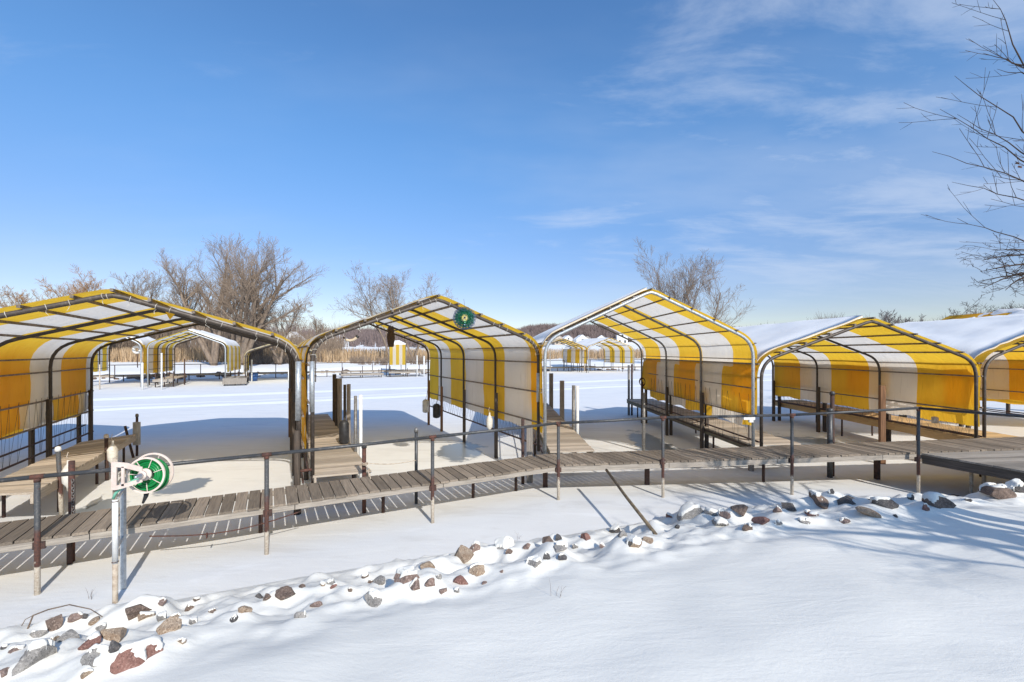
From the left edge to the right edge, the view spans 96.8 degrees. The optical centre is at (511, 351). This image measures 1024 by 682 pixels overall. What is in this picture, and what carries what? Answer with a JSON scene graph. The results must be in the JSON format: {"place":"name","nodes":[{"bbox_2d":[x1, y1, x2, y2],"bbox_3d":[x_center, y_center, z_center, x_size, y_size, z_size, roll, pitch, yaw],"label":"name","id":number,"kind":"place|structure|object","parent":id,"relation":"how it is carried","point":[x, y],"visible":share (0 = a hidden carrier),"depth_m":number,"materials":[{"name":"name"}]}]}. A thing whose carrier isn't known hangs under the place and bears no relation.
{"place":"outdoors","nodes":[
{"label":"outdoors","id":0,"kind":"place"},
{"bbox_2d":[93,335,773,380],"bbox_3d":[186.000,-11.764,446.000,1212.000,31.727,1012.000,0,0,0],"label":"snow terrain","id":1,"kind":"structure","parent":0,"point":[124,368],"depth_m":69.42,"materials":[{"name":"snow"}]},
{"bbox_2d":[0,285,59,306],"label":"willow tree","id":2,"kind":"object","parent":1,"relation":"on","point":[24,301],"visible":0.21,"depth_m":71.97,"materials":[{"name":"brown plant"}]},
{"bbox_2d":[30,264,122,300],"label":"willow tree","id":3,"kind":"object","parent":1,"relation":"on","point":[85,287],"visible":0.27,"depth_m":77.68,"materials":[{"name":"brown plant"}]},
{"bbox_2d":[107,262,178,347],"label":"bare tree","id":4,"kind":"object","parent":1,"relation":"on","point":[135,291],"visible":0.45,"depth_m":81.09,"materials":[{"name":"brown plant"}]},
{"bbox_2d":[0,297,350,361],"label":"brush thicket","id":5,"kind":"object","parent":1,"relation":"on","point":[336,345],"visible":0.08,"depth_m":90.72,"materials":[{"name":"brown plant"}]},
{"bbox_2d":[153,232,267,365],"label":"bare tree","id":6,"kind":"object","parent":1,"relation":"on","point":[212,356],"visible":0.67,"depth_m":71.76,"materials":[{"name":"brown plant"}]},
{"bbox_2d":[194,231,330,364],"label":"bare tree","id":7,"kind":"object","parent":1,"relation":"on","point":[248,290],"visible":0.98,"depth_m":67.25,"materials":[{"name":"brown plant"}]},
{"bbox_2d":[227,285,313,364],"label":"bare tree","id":8,"kind":"object","parent":1,"relation":"on","point":[282,350],"visible":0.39,"depth_m":73.81,"materials":[{"name":"brown plant"}]},
{"bbox_2d":[303,314,329,346],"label":"bare tree","id":9,"kind":"object","parent":1,"relation":"on","point":[320,329],"visible":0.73,"depth_m":96.69,"materials":[{"name":"brown plant"}]},
{"bbox_2d":[243,353,426,364],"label":"dark shrubs","id":10,"kind":"object","parent":1,"relation":"on","point":[265,359],"visible":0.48,"depth_m":78.87,"materials":[{"name":"brown plant"}]},
{"bbox_2d":[93,368,634,379],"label":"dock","id":11,"kind":"object","parent":1,"relation":"on","point":[137,378],"visible":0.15,"depth_m":56.19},
{"bbox_2d":[328,260,409,356],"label":"bare tree","id":12,"kind":"object","parent":1,"relation":"on","point":[389,294],"visible":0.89,"depth_m":87.06,"materials":[{"name":"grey plant"}]},
{"bbox_2d":[108,346,643,362],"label":"reed bed","id":13,"kind":"object","parent":1,"relation":"on","point":[122,355],"visible":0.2,"depth_m":87.35,"materials":[{"name":"plant"}]},
{"bbox_2d":[232,317,536,348],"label":"thicket","id":14,"kind":"object","parent":1,"relation":"on","point":[369,339],"visible":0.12,"depth_m":202.99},
{"bbox_2d":[369,271,456,358],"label":"bare tree","id":15,"kind":"object","parent":1,"relation":"on","point":[405,340],"visible":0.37,"depth_m":91.62,"materials":[{"name":"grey plant"}]},
{"bbox_2d":[308,322,739,341],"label":"hillside wood","id":16,"kind":"object","parent":1,"relation":"on","point":[592,331],"visible":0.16,"depth_m":498.41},
{"bbox_2d":[631,237,724,306],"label":"bare tree","id":17,"kind":"object","parent":1,"relation":"on","point":[658,287],"visible":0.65,"depth_m":86.20,"materials":[{"name":"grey plant"}]},
{"bbox_2d":[654,248,756,325],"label":"bare tree","id":18,"kind":"object","parent":1,"relation":"on","point":[691,280],"visible":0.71,"depth_m":82.46,"materials":[{"name":"brown plant"}]},
{"bbox_2d":[885,309,925,323],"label":"bare tree","id":19,"kind":"object","parent":1,"relation":"on","point":[895,321],"visible":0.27,"depth_m":170.03,"materials":[{"name":"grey plant"}]},
{"bbox_2d":[0,484,1023,681],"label":"snow bank","id":20,"kind":"structure","parent":0,"point":[913,592],"depth_m":4.25,"materials":[{"name":"snow"}]},
{"bbox_2d":[11,638,57,675],"bbox_3d":[-4.075,2.558,3.800,0.304,0.273,0.295,0,0,0],"label":"rock","id":21,"kind":"object","parent":20,"relation":"on","point":[36,651],"visible":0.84,"depth_m":3.80,"materials":[{"name":"grey stone"}]},
{"bbox_2d":[45,614,62,631],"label":"rock","id":22,"kind":"object","parent":20,"relation":"on","point":[54,623],"visible":1,"depth_m":4.82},
{"bbox_2d":[21,604,102,628],"bbox_3d":[-4.821,2.863,4.968,0.873,0.160,0.230,0,0,-11],"label":"dry branch","id":23,"kind":"object","parent":20,"relation":"on","point":[32,616],"visible":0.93,"depth_m":4.94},
{"bbox_2d":[56,629,79,642],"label":"rock","id":24,"kind":"object","parent":20,"relation":"on","point":[70,633],"visible":0.84,"depth_m":4.17,"materials":[{"name":"grey stone"}]},
{"bbox_2d":[78,630,100,649],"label":"rock","id":25,"kind":"object","parent":20,"relation":"on","point":[93,638],"visible":0.9,"depth_m":3.94,"materials":[{"name":"red stone"}]},
{"bbox_2d":[80,643,108,666],"bbox_3d":[-3.386,2.479,3.693,0.206,0.150,0.186,0,0,0],"label":"rock","id":26,"kind":"object","parent":20,"relation":"on","point":[94,655],"visible":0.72,"depth_m":3.67,"materials":[{"name":"grey stone"}]},
{"bbox_2d":[100,627,126,642],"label":"rock","id":27,"kind":"object","parent":20,"relation":"on","point":[117,634],"visible":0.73,"depth_m":4.05,"materials":[{"name":"beige stone"}]},
{"bbox_2d":[111,458,118,603],"bbox_3d":[-5.213,2.400,5.976,0.077,2.000,0.077,0,0,0],"label":"hose post","id":28,"kind":"object","parent":20,"relation":"on","point":[115,561],"visible":0.73,"depth_m":5.95,"materials":[{"name":"white plastic"}]},
{"bbox_2d":[111,453,173,503],"bbox_3d":[-4.920,1.708,5.999,0.616,0.667,0.440,0,0,0],"label":"hose reel","id":29,"kind":"object","parent":28,"relation":"attached to","point":[143,470],"visible":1,"depth_m":6.05,"materials":[{"name":"green plastic"}]},
{"bbox_2d":[110,635,162,673],"bbox_3d":[-3.051,2.437,3.731,0.261,0.203,0.324,0,0,0],"label":"rock","id":30,"kind":"object","parent":20,"relation":"on","point":[137,653],"visible":1,"depth_m":3.65,"materials":[{"name":"red stone"}]},
{"bbox_2d":[125,604,151,620],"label":"rock","id":31,"kind":"object","parent":20,"relation":"on","point":[131,612],"visible":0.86,"depth_m":4.94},
{"bbox_2d":[156,616,181,634],"bbox_3d":[-3.094,2.495,4.097,0.158,0.174,0.174,0,0,29],"label":"rock","id":32,"kind":"object","parent":20,"relation":"on","point":[170,623],"visible":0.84,"depth_m":4.09,"materials":[{"name":"beige stone"}]},
{"bbox_2d":[275,586,295,599],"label":"rock","id":33,"kind":"object","parent":20,"relation":"on","point":[283,592],"visible":0.96,"depth_m":5.06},
{"bbox_2d":[364,588,382,606],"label":"rock","id":34,"kind":"object","parent":20,"relation":"on","point":[373,597],"visible":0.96,"depth_m":4.75,"materials":[{"name":"grey stone"}]},
{"bbox_2d":[393,565,419,583],"bbox_3d":[-1.178,2.486,5.065,0.225,0.158,0.304,0,0,-36],"label":"rock","id":35,"kind":"object","parent":20,"relation":"on","point":[405,574],"visible":0.95,"depth_m":5.02,"materials":[{"name":"stone"}]},
{"bbox_2d":[454,545,473,563],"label":"rock","id":36,"kind":"object","parent":20,"relation":"on","point":[464,554],"visible":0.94,"depth_m":6.33,"materials":[{"name":"beige stone"}]},
{"bbox_2d":[469,562,484,576],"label":"rock","id":37,"kind":"object","parent":20,"relation":"on","point":[476,569],"visible":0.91,"depth_m":5.36,"materials":[{"name":"beige stone"}]},
{"bbox_2d":[494,536,513,549],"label":"rock","id":38,"kind":"object","parent":20,"relation":"on","point":[503,542],"visible":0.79,"depth_m":6.64,"materials":[{"name":"grey stone"}]},
{"bbox_2d":[525,554,541,567],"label":"rock","id":39,"kind":"object","parent":20,"relation":"on","point":[534,561],"visible":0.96,"depth_m":5.37,"materials":[{"name":"grey stone"}]},
{"bbox_2d":[553,539,567,552],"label":"rock","id":40,"kind":"object","parent":20,"relation":"on","point":[561,545],"visible":0.9,"depth_m":5.95,"materials":[{"name":"grey stone"}]},
{"bbox_2d":[605,469,656,534],"bbox_3d":[2.166,2.735,8.561,0.057,0.330,2.891,0,0,-4],"label":"leaning pole","id":41,"kind":"object","parent":20,"relation":"on","point":[646,522],"visible":0.86,"depth_m":8.21,"materials":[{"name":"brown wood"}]},
{"bbox_2d":[625,535,641,547],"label":"rock","id":42,"kind":"object","parent":20,"relation":"on","point":[634,541],"visible":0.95,"depth_m":5.94,"materials":[{"name":"beige stone"}]},
{"bbox_2d":[677,501,703,520],"bbox_3d":[3.188,2.897,8.249,0.436,0.352,0.419,0,0,0],"label":"rock","id":43,"kind":"object","parent":20,"relation":"on","point":[688,510],"visible":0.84,"depth_m":8.10,"materials":[{"name":"grey stone"}]},
{"bbox_2d":[711,516,728,525],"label":"rock","id":44,"kind":"object","parent":20,"relation":"on","point":[719,520],"visible":0.99,"depth_m":6.93,"materials":[{"name":"grey stone"}]},
{"bbox_2d":[730,504,747,515],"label":"rock","id":45,"kind":"object","parent":20,"relation":"on","point":[741,509],"visible":1,"depth_m":7.48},
{"bbox_2d":[808,489,828,508],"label":"rock","id":46,"kind":"object","parent":20,"relation":"on","point":[819,500],"visible":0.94,"depth_m":7.83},
{"bbox_2d":[855,506,881,517],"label":"rock","id":47,"kind":"object","parent":20,"relation":"on","point":[867,511],"visible":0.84,"depth_m":6.71,"materials":[{"name":"beige stone"}]},
{"bbox_2d":[870,496,898,508],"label":"rock","id":48,"kind":"object","parent":20,"relation":"on","point":[888,502],"visible":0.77,"depth_m":7.12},
{"bbox_2d":[921,492,955,508],"bbox_3d":[6.778,2.388,7.224,0.390,0.303,0.330,0,0,0],"label":"rock","id":49,"kind":"object","parent":20,"relation":"on","point":[937,500],"visible":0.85,"depth_m":7.16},
{"bbox_2d":[896,0,1023,251],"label":"shore tree","id":50,"kind":"object","parent":20,"relation":"on","point":[1020,128],"visible":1,"depth_m":6.20,"materials":[{"name":"brown plant"}]},
{"bbox_2d":[978,482,1016,498],"bbox_3d":[8.918,2.573,8.381,0.407,0.276,0.484,0,0,0],"label":"rock","id":51,"kind":"object","parent":20,"relation":"on","point":[994,490],"visible":0.94,"depth_m":8.26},
{"bbox_2d":[1005,478,1023,492],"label":"rock","id":52,"kind":"object","parent":20,"relation":"on","point":[1016,484],"visible":0.78,"depth_m":8.35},
{"bbox_2d":[0,370,1023,628],"bbox_3d":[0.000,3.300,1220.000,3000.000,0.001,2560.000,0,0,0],"label":"frozen water","id":53,"kind":"structure","parent":0,"point":[196,418],"depth_m":11.39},
{"bbox_2d":[0,306,86,465],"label":"boat shelter","id":54,"kind":"object","parent":53,"relation":"on","point":[31,447],"visible":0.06,"depth_m":12.11,"materials":[{"name":"brown metal"}]},
{"bbox_2d":[54,446,63,514],"bbox_3d":[-9.136,2.656,9.185,0.154,1.492,0.101,0,0,-13],"label":"mooring post","id":55,"kind":"object","parent":53,"relation":"in","point":[58,449],"visible":0.91,"depth_m":9.16,"materials":[{"name":"white plastic"}]},
{"bbox_2d":[0,434,135,517],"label":"finger pier","id":56,"kind":"structure","parent":53,"relation":"on","point":[86,455],"depth_m":10.34,"materials":[{"name":"wood"}]},
{"bbox_2d":[68,460,74,561],"bbox_3d":[-6.930,2.560,7.160,0.084,1.680,0.084,0,0,0],"label":"mooring post","id":57,"kind":"object","parent":53,"relation":"in","point":[71,465],"visible":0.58,"depth_m":7.13,"materials":[{"name":"metal"}]},
{"bbox_2d":[104,434,108,480],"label":"mooring post","id":58,"kind":"object","parent":53,"relation":"in","point":[106,436],"visible":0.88,"depth_m":11.63,"materials":[{"name":"metal"}]},
{"bbox_2d":[106,434,118,462],"bbox_3d":[-10.098,2.493,11.500,0.224,0.839,0.229,0,0,0],"label":"float bottle","id":59,"kind":"object","parent":58,"relation":"hanging from","point":[112,451],"visible":0.77,"depth_m":11.43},
{"bbox_2d":[117,477,125,589],"bbox_3d":[-5.311,2.564,6.160,0.068,1.672,0.447,0,0,-30],"label":"steel post","id":60,"kind":"object","parent":53,"relation":"on","point":[122,540],"visible":0.68,"depth_m":6.30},
{"bbox_2d":[93,334,163,386],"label":"boat shelter","id":61,"kind":"object","parent":53,"relation":"on","point":[101,357],"visible":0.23,"depth_m":45.59,"materials":[{"name":"fabric"}]},
{"bbox_2d":[135,414,138,455],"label":"mooring post","id":62,"kind":"object","parent":53,"relation":"in","point":[136,415],"visible":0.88,"depth_m":14.37,"materials":[{"name":"metal"}]},
{"bbox_2d":[133,422,140,444],"bbox_3d":[-11.830,2.580,14.340,0.170,0.720,0.100,0,0,0],"label":"fender box","id":63,"kind":"object","parent":62,"relation":"attached to","point":[137,428],"visible":1,"depth_m":14.29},
{"bbox_2d":[0,288,311,514],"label":"boat shelter","id":64,"kind":"object","parent":53,"relation":"on","point":[48,350],"visible":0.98,"depth_m":11.16,"materials":[{"name":"yellow fabric"}]},
{"bbox_2d":[152,371,186,386],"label":"dock","id":65,"kind":"object","parent":53,"relation":"on","point":[169,378],"visible":0.79,"depth_m":42.64,"materials":[{"name":"metal"}]},
{"bbox_2d":[146,329,240,386],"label":"boat shelter","id":66,"kind":"object","parent":53,"relation":"on","point":[155,349],"visible":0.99,"depth_m":46.38,"materials":[{"name":"fabric"}]},
{"bbox_2d":[222,368,248,385],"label":"dock","id":67,"kind":"object","parent":53,"relation":"on","point":[235,379],"visible":0.88,"depth_m":44.12,"materials":[{"name":"metal"}]},
{"bbox_2d":[0,456,554,564],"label":"dock walkway","id":68,"kind":"structure","parent":53,"relation":"on","point":[68,530],"depth_m":7.71,"materials":[{"name":"wood"}]},
{"bbox_2d":[149,511,300,537],"bbox_3d":[-4.546,2.832,7.317,2.084,0.244,0.093,0,0,-22],"label":"rusty chain","id":69,"kind":"object","parent":68,"relation":"hanging from","point":[206,534],"visible":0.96,"depth_m":7.25,"materials":[{"name":"metal"}]},
{"bbox_2d":[0,421,560,595],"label":"pipe railing","id":70,"kind":"object","parent":68,"relation":"attached to","point":[38,544],"visible":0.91,"depth_m":7.38,"materials":[{"name":"metal"}]},
{"bbox_2d":[243,344,316,381],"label":"boat shelter","id":71,"kind":"object","parent":53,"relation":"on","point":[247,361],"visible":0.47,"depth_m":49.55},
{"bbox_2d":[93,367,572,380],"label":"walkway","id":72,"kind":"structure","parent":53,"relation":"on","point":[187,374],"depth_m":56.31,"materials":[{"name":"wood"}]},
{"bbox_2d":[114,360,564,378],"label":"railing","id":73,"kind":"object","parent":72,"relation":"attached to","point":[288,363],"visible":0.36,"depth_m":58.49,"materials":[{"name":"metal"}]},
{"bbox_2d":[332,374,335,422],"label":"mooring post","id":74,"kind":"object","parent":53,"relation":"in","point":[333,396],"visible":0.5,"depth_m":17.14,"materials":[{"name":"brown wood"}]},
{"bbox_2d":[335,378,341,427],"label":"mooring post","id":75,"kind":"object","parent":53,"relation":"in","point":[338,400],"visible":0.65,"depth_m":15.63,"materials":[{"name":"brown wood"}]},
{"bbox_2d":[307,414,370,482],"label":"finger pier","id":76,"kind":"structure","parent":53,"relation":"on","point":[339,462],"depth_m":11.20,"materials":[{"name":"wood"}]},
{"bbox_2d":[343,384,350,443],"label":"mooring post","id":77,"kind":"object","parent":53,"relation":"in","point":[348,402],"visible":0.39,"depth_m":13.62,"materials":[{"name":"brown wood"}]},
{"bbox_2d":[354,395,361,478],"bbox_3d":[-3.922,2.250,11.597,0.238,2.300,0.082,0,0,18],"label":"mooring post","id":78,"kind":"object","parent":53,"relation":"in","point":[360,424],"visible":0.62,"depth_m":11.54,"materials":[{"name":"white plastic"}]},
{"bbox_2d":[339,366,383,377],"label":"dock","id":79,"kind":"object","parent":53,"relation":"on","point":[342,374],"visible":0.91,"depth_m":57.59,"materials":[{"name":"metal"}]},
{"bbox_2d":[361,446,366,512],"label":"mooring post","id":80,"kind":"object","parent":53,"relation":"in","point":[364,474],"visible":0.38,"depth_m":9.28,"materials":[{"name":"wood"}]},
{"bbox_2d":[389,340,405,374],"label":"boat canopy","id":81,"kind":"object","parent":53,"relation":"on","point":[397,353],"visible":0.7,"depth_m":62.06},
{"bbox_2d":[414,428,417,503],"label":"mooring post","id":82,"kind":"object","parent":53,"relation":"in","point":[416,459],"visible":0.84,"depth_m":9.85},
{"bbox_2d":[296,294,542,479],"bbox_3d":[-3.980,1.006,15.045,5.666,4.687,10.203,0,0,-27],"label":"boat shelter","id":83,"kind":"object","parent":53,"relation":"on","point":[483,364],"visible":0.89,"depth_m":13.91,"materials":[{"name":"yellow fabric"}]},
{"bbox_2d":[339,411,348,443],"bbox_3d":[-4.653,2.100,12.600,0.260,0.941,0.260,0,0,0],"label":"boat fender","id":84,"kind":"object","parent":83,"relation":"hanging from","point":[344,431],"visible":0.99,"depth_m":12.50,"materials":[{"name":"plastic"}]},
{"bbox_2d":[387,326,394,346],"bbox_3d":[-3.779,-0.676,14.200,0.250,1.060,0.250,0,0,0],"label":"owl decoy","id":85,"kind":"object","parent":83,"relation":"hanging from","point":[390,337],"visible":0.98,"depth_m":14.11,"materials":[{"name":"brown plastic"}]},
{"bbox_2d":[453,306,475,329],"bbox_3d":[-1.122,-0.883,10.733,0.561,0.732,0.175,0,0,-14],"label":"wind spinner","id":86,"kind":"object","parent":83,"relation":"hanging from","point":[464,318],"visible":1,"depth_m":10.70,"materials":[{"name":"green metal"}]},
{"bbox_2d":[521,419,523,483],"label":"mooring post","id":87,"kind":"object","parent":53,"relation":"in","point":[522,446],"visible":0.6,"depth_m":11.31,"materials":[{"name":"wood"}]},
{"bbox_2d":[527,424,532,482],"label":"mooring post","id":88,"kind":"object","parent":53,"relation":"in","point":[529,447],"visible":0.43,"depth_m":11.44,"materials":[{"name":"grey wood"}]},
{"bbox_2d":[549,373,552,408],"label":"mooring post","id":89,"kind":"object","parent":53,"relation":"in","point":[551,389],"visible":0.64,"depth_m":21.51,"materials":[{"name":"brown wood"}]},
{"bbox_2d":[560,381,563,419],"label":"mooring post","id":90,"kind":"object","parent":53,"relation":"in","point":[562,399],"visible":0.64,"depth_m":17.91,"materials":[{"name":"grey wood"}]},
{"bbox_2d":[536,403,593,453],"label":"finger pier","id":91,"kind":"structure","parent":53,"relation":"on","point":[571,440],"depth_m":13.33,"materials":[{"name":"wood"}]},
{"bbox_2d":[543,338,586,372],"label":"boat shelter","id":92,"kind":"object","parent":53,"relation":"on","point":[563,341],"visible":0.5,"depth_m":72.10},
{"bbox_2d":[572,385,578,452],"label":"mooring post","id":93,"kind":"object","parent":53,"relation":"in","point":[577,406],"visible":0.62,"depth_m":14.85,"materials":[{"name":"white plastic"}]},
{"bbox_2d":[562,338,633,372],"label":"boat shelter","id":94,"kind":"object","parent":53,"relation":"on","point":[616,351],"visible":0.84,"depth_m":75.18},
{"bbox_2d":[628,364,632,414],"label":"mooring post","id":95,"kind":"object","parent":53,"relation":"in","point":[629,388],"visible":0.71,"depth_m":23.61,"materials":[{"name":"metal"}]},
{"bbox_2d":[642,393,644,450],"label":"mooring post","id":96,"kind":"object","parent":53,"relation":"in","point":[643,422],"visible":0.79,"depth_m":14.92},
{"bbox_2d":[533,287,756,455],"bbox_3d":[3.439,0.818,16.269,6.094,5.064,9.743,0,0,0],"label":"boat shelter","id":97,"kind":"object","parent":53,"relation":"on","point":[654,324],"visible":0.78,"depth_m":14.15,"materials":[{"name":"yellow fabric"}]},
{"bbox_2d":[627,399,800,447],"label":"finger pier","id":98,"kind":"structure","parent":53,"relation":"on","point":[769,439],"depth_m":14.86,"materials":[{"name":"wood"}]},
{"bbox_2d":[535,437,1023,486],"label":"dock walkway","id":99,"kind":"structure","parent":53,"relation":"on","point":[876,452],"depth_m":10.85,"materials":[{"name":"wood"}]},
{"bbox_2d":[561,406,1023,497],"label":"pipe railing","id":100,"kind":"object","parent":99,"relation":"attached to","point":[662,460],"visible":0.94,"depth_m":10.45,"materials":[{"name":"metal"}]},
{"bbox_2d":[642,315,980,447],"bbox_3d":[9.474,1.164,16.827,6.887,4.373,10.032,0,0,0],"label":"boat shelter","id":101,"kind":"object","parent":53,"relation":"on","point":[855,361],"visible":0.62,"depth_m":14.59,"materials":[{"name":"yellow fabric"}]},
{"bbox_2d":[826,408,833,477],"bbox_3d":[8.350,2.440,11.950,0.165,1.920,0.169,0,0,0],"label":"mooring post","id":102,"kind":"object","parent":53,"relation":"in","point":[829,441],"visible":0.82,"depth_m":11.89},
{"bbox_2d":[829,391,834,475],"bbox_3d":[8.520,2.225,12.100,0.127,2.350,0.130,0,0,0],"label":"mooring post","id":103,"kind":"object","parent":53,"relation":"in","point":[832,399],"visible":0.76,"depth_m":12.06,"materials":[{"name":"wood"}]},
{"bbox_2d":[878,385,885,463],"bbox_3d":[10.900,2.200,13.400,0.130,2.400,0.130,0,0,11],"label":"mooring post","id":104,"kind":"object","parent":53,"relation":"in","point":[881,414],"visible":0.64,"depth_m":13.34,"materials":[{"name":"brown wood"}]},
{"bbox_2d":[775,400,1018,439],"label":"finger pier","id":105,"kind":"structure","parent":53,"relation":"on","point":[931,433],"depth_m":15.34,"materials":[{"name":"wood"}]},
{"bbox_2d":[775,314,1023,441],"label":"boat shelter","id":106,"kind":"object","parent":53,"relation":"on","point":[993,346],"visible":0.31,"depth_m":15.40,"materials":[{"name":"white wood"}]},
{"bbox_2d":[899,308,1023,426],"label":"boat shelter","id":107,"kind":"object","parent":53,"relation":"on","point":[1013,311],"visible":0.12,"depth_m":20.80,"materials":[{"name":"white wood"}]},
{"bbox_2d":[921,450,1023,493],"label":"shore platform","id":108,"kind":"structure","parent":53,"relation":"on","point":[1008,465],"depth_m":10.06,"materials":[{"name":"wood"}]},
{"bbox_2d":[956,232,1023,299],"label":"shore tree","id":109,"kind":"object","parent":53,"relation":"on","point":[1020,274],"visible":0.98,"depth_m":20.81,"materials":[{"name":"brown plant"}]},
{"bbox_2d":[0,0,1023,331],"label":"sky","id":110,"kind":"structure","parent":0,"point":[516,153],"materials":[{"name":"blue"}]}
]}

